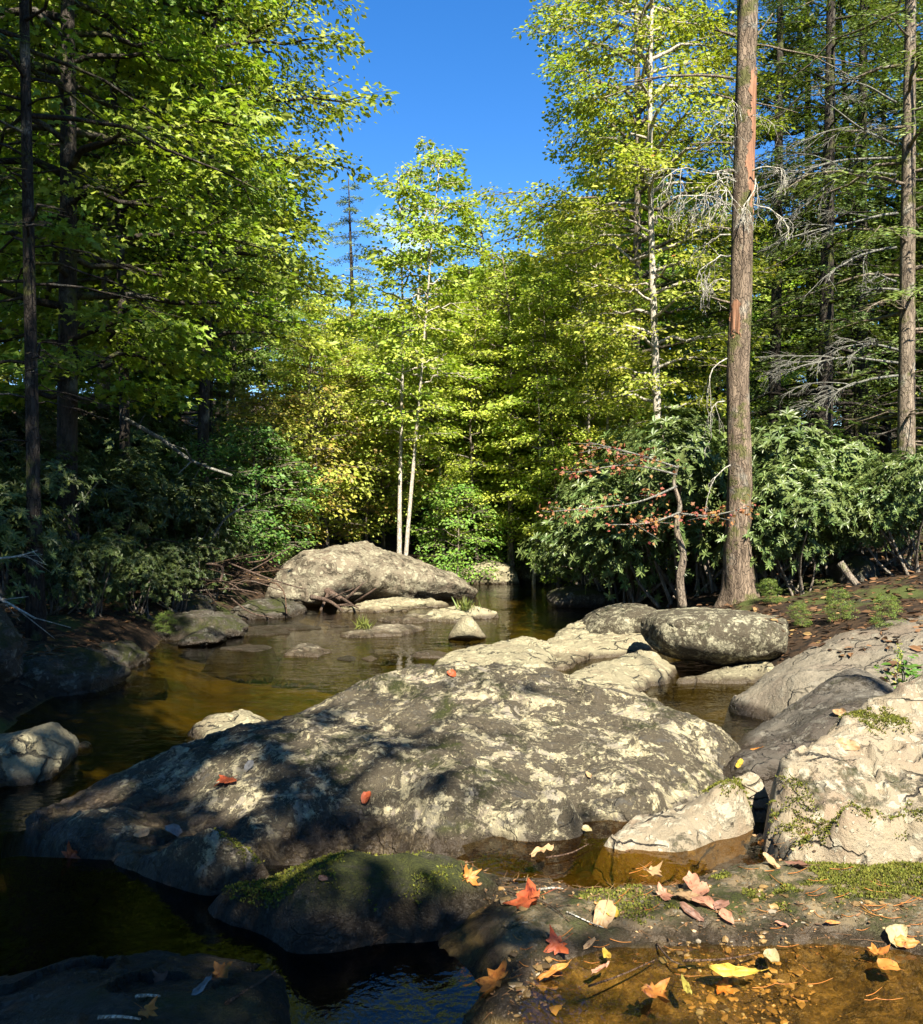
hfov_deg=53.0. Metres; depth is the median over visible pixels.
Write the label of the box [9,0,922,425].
sky
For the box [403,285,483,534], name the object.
slender tree
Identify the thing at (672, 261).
forest conifer
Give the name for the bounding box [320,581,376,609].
driftwood log
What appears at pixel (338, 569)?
boulder
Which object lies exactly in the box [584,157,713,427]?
forest tree
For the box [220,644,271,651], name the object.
rock slab
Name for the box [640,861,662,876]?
fallen leaf
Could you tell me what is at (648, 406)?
slender tree
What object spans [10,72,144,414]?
forest conifer
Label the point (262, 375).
forest tree
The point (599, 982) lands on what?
twig
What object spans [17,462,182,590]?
rhododendron
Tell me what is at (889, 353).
forest conifer
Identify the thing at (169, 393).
forest conifer
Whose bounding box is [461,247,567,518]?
slender tree
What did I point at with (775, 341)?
forest conifer
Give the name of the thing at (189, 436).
rhododendron
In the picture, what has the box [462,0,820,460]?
broadleaf tree
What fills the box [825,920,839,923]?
fallen leaf
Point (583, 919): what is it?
twig
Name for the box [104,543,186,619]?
rhododendron
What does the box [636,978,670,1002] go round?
fallen leaf
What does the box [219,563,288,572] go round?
driftwood branch
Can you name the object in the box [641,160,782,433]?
forest tree
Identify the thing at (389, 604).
rock slab
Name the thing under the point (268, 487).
rhododendron
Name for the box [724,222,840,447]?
forest tree
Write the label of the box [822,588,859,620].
understory shrub
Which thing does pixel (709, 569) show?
rhododendron
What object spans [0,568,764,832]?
creek water
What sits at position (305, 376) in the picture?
forest tree
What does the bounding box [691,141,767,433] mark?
forest conifer
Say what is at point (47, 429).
rhododendron
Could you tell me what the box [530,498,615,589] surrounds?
rhododendron
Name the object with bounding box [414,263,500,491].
slender tree
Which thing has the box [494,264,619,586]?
slender tree
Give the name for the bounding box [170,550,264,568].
driftwood branch
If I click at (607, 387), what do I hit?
slender tree
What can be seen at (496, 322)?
slender tree
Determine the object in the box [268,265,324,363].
forest tree
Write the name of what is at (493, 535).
understory shrub
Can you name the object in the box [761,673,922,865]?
boulder
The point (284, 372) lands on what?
slender tree
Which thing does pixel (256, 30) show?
broadleaf tree
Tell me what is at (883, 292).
forest conifer
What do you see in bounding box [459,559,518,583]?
boulder
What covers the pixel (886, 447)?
forest conifer
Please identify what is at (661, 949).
twig
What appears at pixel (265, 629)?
rock slab
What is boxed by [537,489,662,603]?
rhododendron
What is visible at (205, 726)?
rock slab
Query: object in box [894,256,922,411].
forest conifer
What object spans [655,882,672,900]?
fallen leaf
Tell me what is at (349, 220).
dark conifer
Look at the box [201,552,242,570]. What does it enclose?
driftwood branch
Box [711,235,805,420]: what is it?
forest tree
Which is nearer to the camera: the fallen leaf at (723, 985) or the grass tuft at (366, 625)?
the fallen leaf at (723, 985)
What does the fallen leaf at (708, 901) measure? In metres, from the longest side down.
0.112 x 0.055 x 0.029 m
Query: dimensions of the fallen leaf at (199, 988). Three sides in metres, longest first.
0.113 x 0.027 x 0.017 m
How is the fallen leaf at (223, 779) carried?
on the boulder at (436, 759)
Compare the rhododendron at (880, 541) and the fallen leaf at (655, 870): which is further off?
the rhododendron at (880, 541)
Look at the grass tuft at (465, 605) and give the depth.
14.68 m
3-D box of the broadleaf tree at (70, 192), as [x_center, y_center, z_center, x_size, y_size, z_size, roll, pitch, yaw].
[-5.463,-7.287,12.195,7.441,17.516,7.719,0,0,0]
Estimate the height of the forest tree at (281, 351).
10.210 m
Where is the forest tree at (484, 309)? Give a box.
[453,265,509,394]
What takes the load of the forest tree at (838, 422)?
on the ground
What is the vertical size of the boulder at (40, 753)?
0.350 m
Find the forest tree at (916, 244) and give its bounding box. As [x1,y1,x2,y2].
[867,75,922,361]
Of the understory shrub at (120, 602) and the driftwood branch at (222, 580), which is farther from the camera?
the driftwood branch at (222, 580)
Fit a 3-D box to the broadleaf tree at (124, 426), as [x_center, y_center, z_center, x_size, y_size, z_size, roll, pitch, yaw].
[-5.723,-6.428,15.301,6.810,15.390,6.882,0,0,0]
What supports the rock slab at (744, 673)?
on the ground
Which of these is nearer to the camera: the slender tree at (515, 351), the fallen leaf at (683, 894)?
the fallen leaf at (683, 894)
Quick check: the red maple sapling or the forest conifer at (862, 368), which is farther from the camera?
the forest conifer at (862, 368)
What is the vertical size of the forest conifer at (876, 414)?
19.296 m
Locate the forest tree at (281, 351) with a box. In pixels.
[254,254,304,401]
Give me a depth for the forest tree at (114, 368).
31.76 m
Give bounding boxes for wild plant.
[874,643,922,688]
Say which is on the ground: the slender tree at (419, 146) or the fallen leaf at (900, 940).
the slender tree at (419, 146)
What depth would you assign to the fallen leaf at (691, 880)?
3.71 m
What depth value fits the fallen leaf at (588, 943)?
3.27 m
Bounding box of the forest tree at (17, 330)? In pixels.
[0,2,128,412]
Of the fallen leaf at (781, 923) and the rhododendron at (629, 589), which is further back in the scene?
the rhododendron at (629, 589)
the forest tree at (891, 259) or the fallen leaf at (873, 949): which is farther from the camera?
the forest tree at (891, 259)
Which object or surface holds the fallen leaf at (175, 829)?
on the boulder at (436, 759)
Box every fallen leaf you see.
[61,840,80,858]
[133,828,149,837]
[135,994,158,1017]
[152,969,167,983]
[165,823,183,836]
[191,974,211,994]
[212,961,232,977]
[213,775,236,786]
[244,758,253,770]
[317,875,327,880]
[361,791,370,803]
[447,669,455,676]
[463,865,480,884]
[474,957,521,997]
[504,878,555,908]
[529,843,553,856]
[537,959,571,980]
[544,924,572,954]
[582,825,591,830]
[583,937,595,948]
[591,961,608,973]
[593,897,615,927]
[602,947,610,958]
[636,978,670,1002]
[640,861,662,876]
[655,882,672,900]
[671,891,698,901]
[677,902,703,920]
[681,974,692,995]
[682,871,699,889]
[689,895,717,909]
[692,881,708,895]
[705,963,768,976]
[709,977,733,993]
[713,899,729,908]
[718,908,733,923]
[735,759,742,767]
[750,833,762,836]
[758,839,763,845]
[763,852,779,868]
[763,948,778,961]
[775,920,788,926]
[785,860,811,865]
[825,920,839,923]
[833,708,845,715]
[836,738,859,750]
[864,942,889,954]
[877,958,900,970]
[886,924,907,947]
[894,934,918,947]
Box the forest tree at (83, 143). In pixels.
[0,1,269,310]
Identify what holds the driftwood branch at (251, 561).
on the driftwood branch
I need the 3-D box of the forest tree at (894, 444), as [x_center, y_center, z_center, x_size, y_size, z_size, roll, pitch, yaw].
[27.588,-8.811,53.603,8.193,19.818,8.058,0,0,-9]
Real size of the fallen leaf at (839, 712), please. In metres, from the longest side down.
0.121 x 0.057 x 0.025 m
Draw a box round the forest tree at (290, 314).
[226,234,313,430]
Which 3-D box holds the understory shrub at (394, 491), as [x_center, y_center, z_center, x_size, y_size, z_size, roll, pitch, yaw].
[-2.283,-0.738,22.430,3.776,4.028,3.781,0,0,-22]
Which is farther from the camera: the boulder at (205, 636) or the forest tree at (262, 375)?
the forest tree at (262, 375)
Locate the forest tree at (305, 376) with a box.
[277,317,329,450]
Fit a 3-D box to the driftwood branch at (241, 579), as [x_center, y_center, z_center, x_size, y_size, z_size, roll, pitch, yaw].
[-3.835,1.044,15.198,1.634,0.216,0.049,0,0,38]
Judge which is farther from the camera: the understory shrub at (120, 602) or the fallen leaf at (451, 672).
the understory shrub at (120, 602)
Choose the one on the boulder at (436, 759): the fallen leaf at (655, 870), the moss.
the moss
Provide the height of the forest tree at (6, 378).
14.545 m
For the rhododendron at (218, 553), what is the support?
on the ground
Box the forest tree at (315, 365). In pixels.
[272,291,350,424]
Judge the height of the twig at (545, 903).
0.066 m
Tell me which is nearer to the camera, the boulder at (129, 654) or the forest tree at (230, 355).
the boulder at (129, 654)
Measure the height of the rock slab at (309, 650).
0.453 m
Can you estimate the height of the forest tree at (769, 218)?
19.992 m
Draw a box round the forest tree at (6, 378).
[0,0,125,386]
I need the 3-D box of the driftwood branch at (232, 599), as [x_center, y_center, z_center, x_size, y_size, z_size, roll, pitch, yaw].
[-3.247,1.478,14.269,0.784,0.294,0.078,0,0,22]
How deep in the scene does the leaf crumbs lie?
3.46 m
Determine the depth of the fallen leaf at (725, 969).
3.08 m
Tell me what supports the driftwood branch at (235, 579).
on the driftwood branch at (241, 579)
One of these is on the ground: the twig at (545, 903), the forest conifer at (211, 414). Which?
the forest conifer at (211, 414)
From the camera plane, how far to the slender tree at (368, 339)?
27.15 m
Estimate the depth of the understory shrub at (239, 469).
17.48 m
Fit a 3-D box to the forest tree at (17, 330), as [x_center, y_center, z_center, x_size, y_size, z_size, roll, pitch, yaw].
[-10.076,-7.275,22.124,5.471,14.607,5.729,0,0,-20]
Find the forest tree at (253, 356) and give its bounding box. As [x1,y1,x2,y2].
[213,245,289,424]
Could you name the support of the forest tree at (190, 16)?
on the ground
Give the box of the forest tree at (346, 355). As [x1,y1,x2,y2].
[306,314,369,421]
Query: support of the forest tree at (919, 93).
on the ground
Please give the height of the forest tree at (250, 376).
13.262 m
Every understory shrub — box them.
[103,587,132,610]
[153,609,176,633]
[166,436,287,572]
[186,418,329,571]
[192,383,365,551]
[224,347,398,538]
[247,385,399,547]
[272,538,294,563]
[300,399,449,543]
[325,358,504,544]
[345,334,535,547]
[348,393,514,553]
[394,478,518,583]
[422,437,530,554]
[424,397,595,571]
[461,354,672,544]
[462,448,553,560]
[476,441,585,574]
[499,439,625,585]
[755,578,783,603]
[785,602,812,626]
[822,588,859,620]
[867,593,905,627]
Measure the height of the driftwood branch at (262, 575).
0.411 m
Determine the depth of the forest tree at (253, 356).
42.28 m
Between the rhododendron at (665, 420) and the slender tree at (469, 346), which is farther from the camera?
the slender tree at (469, 346)
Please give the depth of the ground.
12.01 m
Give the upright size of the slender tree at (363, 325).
9.374 m
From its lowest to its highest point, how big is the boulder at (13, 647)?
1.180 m
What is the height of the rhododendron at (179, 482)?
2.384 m
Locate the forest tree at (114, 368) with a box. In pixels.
[79,209,163,410]
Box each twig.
[97,1015,140,1019]
[135,994,160,997]
[224,971,275,1004]
[370,933,404,945]
[508,891,569,921]
[538,887,562,890]
[546,843,588,857]
[566,911,603,927]
[588,959,656,986]
[656,943,682,965]
[682,952,759,961]
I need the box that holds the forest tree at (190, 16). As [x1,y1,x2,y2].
[0,0,282,431]
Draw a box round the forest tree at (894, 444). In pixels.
[872,246,922,456]
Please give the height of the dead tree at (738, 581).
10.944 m
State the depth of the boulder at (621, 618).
11.72 m
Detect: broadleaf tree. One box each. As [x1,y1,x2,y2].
[0,0,310,552]
[0,0,336,607]
[0,0,399,567]
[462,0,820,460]
[518,0,795,566]
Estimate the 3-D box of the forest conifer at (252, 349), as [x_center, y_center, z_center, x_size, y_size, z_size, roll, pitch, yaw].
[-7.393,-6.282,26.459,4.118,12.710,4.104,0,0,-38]
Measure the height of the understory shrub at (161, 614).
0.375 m
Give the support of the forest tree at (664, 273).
on the ground
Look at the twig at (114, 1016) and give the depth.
2.70 m
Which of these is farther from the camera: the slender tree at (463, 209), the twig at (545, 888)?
the slender tree at (463, 209)
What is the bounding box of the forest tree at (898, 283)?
[867,114,922,426]
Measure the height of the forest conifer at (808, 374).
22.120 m
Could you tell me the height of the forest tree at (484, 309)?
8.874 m
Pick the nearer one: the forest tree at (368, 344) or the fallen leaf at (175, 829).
the fallen leaf at (175, 829)
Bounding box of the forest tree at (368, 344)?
[336,311,400,439]
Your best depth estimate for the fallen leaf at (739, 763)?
5.30 m
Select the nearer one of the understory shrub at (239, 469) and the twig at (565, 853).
the twig at (565, 853)
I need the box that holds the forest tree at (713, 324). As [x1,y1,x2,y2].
[687,247,767,430]
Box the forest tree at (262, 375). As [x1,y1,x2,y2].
[152,169,291,430]
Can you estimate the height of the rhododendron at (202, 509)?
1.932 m
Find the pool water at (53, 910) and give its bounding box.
[0,856,479,1023]
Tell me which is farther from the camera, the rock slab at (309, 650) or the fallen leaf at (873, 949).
the rock slab at (309, 650)
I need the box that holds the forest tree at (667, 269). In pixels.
[615,131,686,376]
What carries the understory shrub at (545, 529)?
on the ground
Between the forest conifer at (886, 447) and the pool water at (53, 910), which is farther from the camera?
the forest conifer at (886, 447)
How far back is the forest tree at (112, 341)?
27.73 m
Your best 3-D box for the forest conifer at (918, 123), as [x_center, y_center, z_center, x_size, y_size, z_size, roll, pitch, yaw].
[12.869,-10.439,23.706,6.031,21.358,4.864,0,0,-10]
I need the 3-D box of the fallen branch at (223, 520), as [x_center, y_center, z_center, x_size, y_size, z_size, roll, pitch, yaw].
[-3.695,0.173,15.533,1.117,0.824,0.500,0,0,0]
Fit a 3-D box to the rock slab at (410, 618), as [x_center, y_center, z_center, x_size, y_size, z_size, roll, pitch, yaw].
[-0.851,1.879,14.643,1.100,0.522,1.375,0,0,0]
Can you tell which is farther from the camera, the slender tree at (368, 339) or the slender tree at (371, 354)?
the slender tree at (368, 339)
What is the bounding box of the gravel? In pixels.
[486,870,888,1023]
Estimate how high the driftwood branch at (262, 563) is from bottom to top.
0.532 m
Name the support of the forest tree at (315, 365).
on the ground
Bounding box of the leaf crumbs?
[461,815,922,1022]
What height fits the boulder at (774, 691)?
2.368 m
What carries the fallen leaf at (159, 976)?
on the rock at (85, 989)
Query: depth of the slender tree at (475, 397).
24.58 m
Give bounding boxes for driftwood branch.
[139,538,177,549]
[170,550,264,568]
[187,588,262,594]
[194,577,245,592]
[195,578,242,584]
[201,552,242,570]
[203,562,223,581]
[205,572,259,581]
[215,554,272,569]
[216,573,249,587]
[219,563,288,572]
[223,576,286,613]
[226,544,296,574]
[226,552,271,564]
[228,562,302,588]
[228,580,281,592]
[230,597,273,617]
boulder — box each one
[0,607,27,687]
[0,722,78,786]
[1,662,739,895]
[13,644,130,696]
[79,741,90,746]
[98,640,149,668]
[150,609,248,639]
[161,592,216,611]
[177,627,226,646]
[208,851,504,953]
[230,597,306,618]
[265,541,477,606]
[448,615,485,639]
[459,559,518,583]
[515,556,554,580]
[546,584,615,607]
[581,603,655,634]
[640,607,788,665]
[728,615,922,720]
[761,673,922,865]
[828,551,879,583]
[837,598,872,605]
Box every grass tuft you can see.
[351,613,377,629]
[452,596,480,610]
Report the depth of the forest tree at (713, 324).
42.98 m
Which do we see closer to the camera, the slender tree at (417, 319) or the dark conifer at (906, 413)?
the dark conifer at (906, 413)
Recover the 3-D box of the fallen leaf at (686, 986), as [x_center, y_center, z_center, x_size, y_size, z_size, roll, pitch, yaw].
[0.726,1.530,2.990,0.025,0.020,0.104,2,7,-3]
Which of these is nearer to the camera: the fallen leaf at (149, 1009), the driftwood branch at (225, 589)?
the fallen leaf at (149, 1009)
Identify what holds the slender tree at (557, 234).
on the ground
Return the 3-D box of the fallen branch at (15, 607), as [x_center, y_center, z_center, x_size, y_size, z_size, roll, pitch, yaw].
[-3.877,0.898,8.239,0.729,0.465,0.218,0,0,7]
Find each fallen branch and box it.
[0,550,49,571]
[0,596,70,638]
[122,416,232,475]
[210,498,270,542]
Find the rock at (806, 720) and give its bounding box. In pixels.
[723,668,893,797]
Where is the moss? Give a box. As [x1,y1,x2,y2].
[214,706,922,924]
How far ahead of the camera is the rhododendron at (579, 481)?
17.71 m
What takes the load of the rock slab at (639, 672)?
on the ground
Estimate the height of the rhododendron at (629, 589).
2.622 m
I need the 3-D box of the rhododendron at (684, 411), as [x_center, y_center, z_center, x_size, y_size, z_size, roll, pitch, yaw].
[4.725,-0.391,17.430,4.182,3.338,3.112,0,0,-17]
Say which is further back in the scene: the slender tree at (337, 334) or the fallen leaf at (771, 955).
the slender tree at (337, 334)
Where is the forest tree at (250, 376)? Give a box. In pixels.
[161,80,341,435]
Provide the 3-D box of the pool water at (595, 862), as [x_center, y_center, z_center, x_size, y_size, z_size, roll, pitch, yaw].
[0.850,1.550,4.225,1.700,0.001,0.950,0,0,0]
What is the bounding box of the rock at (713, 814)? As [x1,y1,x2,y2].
[604,772,768,851]
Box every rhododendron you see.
[0,394,106,568]
[0,426,118,563]
[0,439,108,605]
[0,476,80,607]
[1,400,118,547]
[8,538,103,614]
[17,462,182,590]
[22,526,147,617]
[41,399,194,541]
[46,438,176,574]
[78,404,240,547]
[85,450,253,568]
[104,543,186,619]
[129,535,213,612]
[133,476,235,566]
[162,418,320,552]
[168,532,255,599]
[213,433,318,539]
[515,450,630,585]
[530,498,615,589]
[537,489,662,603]
[551,466,720,604]
[553,406,719,570]
[567,448,726,603]
[578,427,726,608]
[606,413,847,596]
[608,402,726,567]
[664,399,848,577]
[696,455,865,590]
[708,418,888,570]
[749,480,857,595]
[752,444,922,574]
[808,439,922,557]
[825,446,922,569]
[830,441,922,576]
[836,434,883,529]
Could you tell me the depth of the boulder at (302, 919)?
3.56 m
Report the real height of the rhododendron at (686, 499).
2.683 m
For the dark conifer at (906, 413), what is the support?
on the ground
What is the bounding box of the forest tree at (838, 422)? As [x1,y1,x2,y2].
[767,211,893,456]
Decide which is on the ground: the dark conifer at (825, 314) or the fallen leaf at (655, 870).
the dark conifer at (825, 314)
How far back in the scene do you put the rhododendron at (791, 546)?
12.53 m
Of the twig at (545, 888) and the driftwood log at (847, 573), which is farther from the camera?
the driftwood log at (847, 573)
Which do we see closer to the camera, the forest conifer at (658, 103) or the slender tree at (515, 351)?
the slender tree at (515, 351)
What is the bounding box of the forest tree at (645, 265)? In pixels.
[570,116,691,447]
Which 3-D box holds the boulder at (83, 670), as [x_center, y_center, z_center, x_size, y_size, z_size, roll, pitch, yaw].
[-4.258,1.819,9.020,1.804,1.002,1.594,0,0,0]
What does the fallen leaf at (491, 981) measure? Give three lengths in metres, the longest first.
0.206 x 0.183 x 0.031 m
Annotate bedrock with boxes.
[438,857,922,1023]
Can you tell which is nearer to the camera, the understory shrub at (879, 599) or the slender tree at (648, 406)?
the understory shrub at (879, 599)
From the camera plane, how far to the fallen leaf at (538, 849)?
4.19 m
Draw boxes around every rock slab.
[187,709,268,738]
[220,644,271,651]
[244,624,348,635]
[283,643,331,656]
[336,597,448,612]
[337,655,355,660]
[340,624,425,637]
[361,656,376,660]
[377,613,431,622]
[411,650,445,657]
[417,605,498,622]
[434,636,554,669]
[542,620,653,670]
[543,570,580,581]
[570,650,676,700]
[676,660,774,683]
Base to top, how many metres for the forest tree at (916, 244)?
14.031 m
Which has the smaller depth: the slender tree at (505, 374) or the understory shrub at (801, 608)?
the understory shrub at (801, 608)
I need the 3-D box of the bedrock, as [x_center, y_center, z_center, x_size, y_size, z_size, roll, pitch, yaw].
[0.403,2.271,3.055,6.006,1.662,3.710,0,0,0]
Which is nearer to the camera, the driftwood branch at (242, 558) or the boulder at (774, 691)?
the boulder at (774, 691)
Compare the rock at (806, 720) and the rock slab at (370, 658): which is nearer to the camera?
the rock at (806, 720)
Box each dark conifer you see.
[0,0,275,641]
[302,179,384,506]
[673,0,922,441]
[753,0,922,558]
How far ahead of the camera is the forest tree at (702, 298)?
59.19 m
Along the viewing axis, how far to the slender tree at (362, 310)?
24.52 m
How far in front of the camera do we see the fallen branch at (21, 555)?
8.99 m
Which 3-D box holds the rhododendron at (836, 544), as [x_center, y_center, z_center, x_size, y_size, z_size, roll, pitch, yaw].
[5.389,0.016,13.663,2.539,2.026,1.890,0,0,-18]
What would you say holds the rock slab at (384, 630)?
on the ground
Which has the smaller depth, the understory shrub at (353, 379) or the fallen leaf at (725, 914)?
the fallen leaf at (725, 914)
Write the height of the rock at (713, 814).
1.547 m
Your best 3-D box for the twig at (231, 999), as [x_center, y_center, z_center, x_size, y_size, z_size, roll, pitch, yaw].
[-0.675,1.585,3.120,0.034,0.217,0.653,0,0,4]
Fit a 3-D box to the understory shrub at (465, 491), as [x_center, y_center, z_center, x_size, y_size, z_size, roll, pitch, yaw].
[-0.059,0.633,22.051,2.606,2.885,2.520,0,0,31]
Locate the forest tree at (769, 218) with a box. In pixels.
[754,159,839,378]
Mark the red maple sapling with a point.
(680, 593)
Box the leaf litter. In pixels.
[0,527,922,712]
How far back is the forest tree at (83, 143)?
19.32 m
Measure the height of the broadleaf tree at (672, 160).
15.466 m
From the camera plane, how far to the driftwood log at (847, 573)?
12.28 m
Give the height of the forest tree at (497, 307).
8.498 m
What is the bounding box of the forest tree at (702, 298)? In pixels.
[685,206,731,413]
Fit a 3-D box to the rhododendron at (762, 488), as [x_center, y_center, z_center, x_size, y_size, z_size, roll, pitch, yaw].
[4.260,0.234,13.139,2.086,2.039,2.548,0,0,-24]
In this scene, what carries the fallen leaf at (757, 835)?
on the pool water at (595, 862)
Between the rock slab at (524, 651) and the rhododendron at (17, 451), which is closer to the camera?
the rock slab at (524, 651)
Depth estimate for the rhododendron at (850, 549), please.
14.24 m
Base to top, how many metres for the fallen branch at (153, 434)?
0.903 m
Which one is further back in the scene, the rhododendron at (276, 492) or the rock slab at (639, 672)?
the rhododendron at (276, 492)
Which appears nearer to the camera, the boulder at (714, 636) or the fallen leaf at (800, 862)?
the fallen leaf at (800, 862)
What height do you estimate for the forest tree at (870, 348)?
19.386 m
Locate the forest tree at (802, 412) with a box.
[750,240,817,449]
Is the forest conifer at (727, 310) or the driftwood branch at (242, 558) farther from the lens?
the forest conifer at (727, 310)
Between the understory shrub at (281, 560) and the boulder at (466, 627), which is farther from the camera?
the understory shrub at (281, 560)
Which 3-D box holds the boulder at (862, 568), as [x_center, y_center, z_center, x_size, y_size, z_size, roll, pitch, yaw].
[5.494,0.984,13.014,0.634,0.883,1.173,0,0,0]
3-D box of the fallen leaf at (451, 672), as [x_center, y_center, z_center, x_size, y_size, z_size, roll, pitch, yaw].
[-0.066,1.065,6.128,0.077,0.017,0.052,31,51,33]
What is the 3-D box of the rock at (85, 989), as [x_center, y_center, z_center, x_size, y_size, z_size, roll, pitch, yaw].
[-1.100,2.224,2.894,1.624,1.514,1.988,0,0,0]
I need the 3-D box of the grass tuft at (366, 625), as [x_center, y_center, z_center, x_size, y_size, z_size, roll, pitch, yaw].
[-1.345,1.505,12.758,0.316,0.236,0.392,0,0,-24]
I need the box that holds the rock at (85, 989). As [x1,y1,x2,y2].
[0,950,290,1023]
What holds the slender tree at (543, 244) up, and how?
on the ground
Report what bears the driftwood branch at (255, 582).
on the driftwood branch
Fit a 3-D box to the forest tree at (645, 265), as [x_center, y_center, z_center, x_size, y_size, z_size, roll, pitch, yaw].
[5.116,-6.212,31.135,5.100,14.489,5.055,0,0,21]
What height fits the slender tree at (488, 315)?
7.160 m
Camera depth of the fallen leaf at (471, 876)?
3.71 m
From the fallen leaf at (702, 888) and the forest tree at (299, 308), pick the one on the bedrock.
the fallen leaf at (702, 888)
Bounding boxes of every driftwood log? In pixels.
[309,588,360,610]
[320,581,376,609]
[836,561,860,585]
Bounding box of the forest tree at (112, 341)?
[5,28,191,414]
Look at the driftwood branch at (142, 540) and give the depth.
13.81 m
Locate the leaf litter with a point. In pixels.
(15, 615)
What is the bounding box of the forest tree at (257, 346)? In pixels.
[193,255,268,433]
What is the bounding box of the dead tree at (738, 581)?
[617,0,862,607]
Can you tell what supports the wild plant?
on the rock at (806, 720)
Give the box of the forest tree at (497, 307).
[472,269,516,396]
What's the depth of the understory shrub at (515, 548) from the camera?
24.47 m
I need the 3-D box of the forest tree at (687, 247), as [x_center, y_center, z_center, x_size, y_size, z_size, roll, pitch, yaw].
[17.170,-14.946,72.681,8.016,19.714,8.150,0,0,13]
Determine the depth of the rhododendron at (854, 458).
14.01 m
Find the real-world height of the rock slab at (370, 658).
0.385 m
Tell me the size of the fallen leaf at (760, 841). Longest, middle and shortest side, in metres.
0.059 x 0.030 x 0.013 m
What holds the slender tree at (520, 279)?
on the ground
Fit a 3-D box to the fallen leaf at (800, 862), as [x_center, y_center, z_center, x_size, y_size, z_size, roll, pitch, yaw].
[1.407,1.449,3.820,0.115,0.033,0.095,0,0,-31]
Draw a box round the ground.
[0,400,922,857]
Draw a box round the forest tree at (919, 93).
[710,0,922,440]
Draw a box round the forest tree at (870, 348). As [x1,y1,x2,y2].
[833,187,922,447]
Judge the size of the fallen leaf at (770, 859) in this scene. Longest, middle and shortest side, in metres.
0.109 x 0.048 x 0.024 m
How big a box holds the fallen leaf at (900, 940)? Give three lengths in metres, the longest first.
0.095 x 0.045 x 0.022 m
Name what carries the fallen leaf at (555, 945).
on the bedrock
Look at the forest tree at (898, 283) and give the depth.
29.41 m
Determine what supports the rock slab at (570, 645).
on the ground
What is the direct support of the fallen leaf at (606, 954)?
on the pool water
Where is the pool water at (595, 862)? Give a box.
[462,820,765,889]
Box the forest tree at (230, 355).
[34,5,272,426]
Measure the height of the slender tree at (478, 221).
10.090 m
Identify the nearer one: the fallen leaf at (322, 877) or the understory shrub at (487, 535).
the fallen leaf at (322, 877)
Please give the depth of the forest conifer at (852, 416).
44.77 m
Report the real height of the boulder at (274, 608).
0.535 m
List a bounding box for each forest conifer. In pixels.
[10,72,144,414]
[78,5,255,525]
[116,247,228,425]
[161,113,260,444]
[179,291,246,508]
[267,326,313,510]
[618,95,698,397]
[623,78,693,375]
[658,0,842,441]
[658,171,699,419]
[668,0,887,441]
[689,211,766,432]
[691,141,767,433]
[721,0,922,443]
[750,0,922,449]
[784,0,922,461]
[795,0,922,440]
[833,297,896,460]
[834,185,921,453]
[854,12,922,438]
[873,292,896,443]
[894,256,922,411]
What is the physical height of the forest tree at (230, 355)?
14.295 m
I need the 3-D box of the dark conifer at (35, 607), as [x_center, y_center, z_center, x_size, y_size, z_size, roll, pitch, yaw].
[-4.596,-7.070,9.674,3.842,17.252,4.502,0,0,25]
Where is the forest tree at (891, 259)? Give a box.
[834,81,922,407]
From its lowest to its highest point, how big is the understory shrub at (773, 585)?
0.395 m
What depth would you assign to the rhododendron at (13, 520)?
9.59 m
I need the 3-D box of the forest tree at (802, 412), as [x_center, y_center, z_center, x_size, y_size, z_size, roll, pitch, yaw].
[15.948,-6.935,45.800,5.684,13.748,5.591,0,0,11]
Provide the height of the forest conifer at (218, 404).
14.510 m
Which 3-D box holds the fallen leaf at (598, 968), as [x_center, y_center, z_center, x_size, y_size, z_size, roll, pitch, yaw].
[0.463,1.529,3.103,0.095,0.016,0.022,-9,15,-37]
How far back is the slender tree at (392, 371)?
28.15 m
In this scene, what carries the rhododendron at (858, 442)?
on the ground
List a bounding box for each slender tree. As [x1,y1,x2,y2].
[245,259,356,543]
[273,281,367,528]
[296,305,379,526]
[318,308,393,520]
[329,160,470,553]
[330,305,423,549]
[357,148,491,555]
[371,136,476,540]
[372,311,427,523]
[372,311,436,513]
[385,277,484,559]
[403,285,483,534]
[412,268,481,463]
[413,201,567,560]
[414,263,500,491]
[422,259,526,559]
[422,300,529,562]
[439,250,587,569]
[454,259,513,441]
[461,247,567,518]
[468,292,596,583]
[478,264,537,376]
[489,244,611,550]
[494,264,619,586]
[502,220,626,569]
[510,197,643,580]
[515,224,650,584]
[525,228,629,568]
[541,203,674,485]
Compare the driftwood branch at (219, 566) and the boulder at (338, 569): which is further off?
the boulder at (338, 569)
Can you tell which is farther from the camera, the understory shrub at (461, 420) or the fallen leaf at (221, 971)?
the understory shrub at (461, 420)
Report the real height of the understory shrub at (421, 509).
5.631 m
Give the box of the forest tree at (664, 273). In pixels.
[629,196,694,393]
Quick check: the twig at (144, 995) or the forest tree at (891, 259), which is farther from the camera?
the forest tree at (891, 259)
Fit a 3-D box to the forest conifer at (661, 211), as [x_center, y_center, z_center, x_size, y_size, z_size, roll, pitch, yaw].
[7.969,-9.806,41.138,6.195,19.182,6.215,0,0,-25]
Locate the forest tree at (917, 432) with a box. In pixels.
[891,391,922,453]
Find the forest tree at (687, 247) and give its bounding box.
[659,197,697,377]
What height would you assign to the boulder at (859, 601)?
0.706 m
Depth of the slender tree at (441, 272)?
28.91 m
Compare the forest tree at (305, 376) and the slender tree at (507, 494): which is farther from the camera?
the forest tree at (305, 376)
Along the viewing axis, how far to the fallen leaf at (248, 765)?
5.03 m
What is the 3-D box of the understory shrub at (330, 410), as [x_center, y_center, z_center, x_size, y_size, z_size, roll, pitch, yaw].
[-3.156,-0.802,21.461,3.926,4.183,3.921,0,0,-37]
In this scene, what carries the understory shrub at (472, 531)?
on the ground
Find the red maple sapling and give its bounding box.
[537,438,759,607]

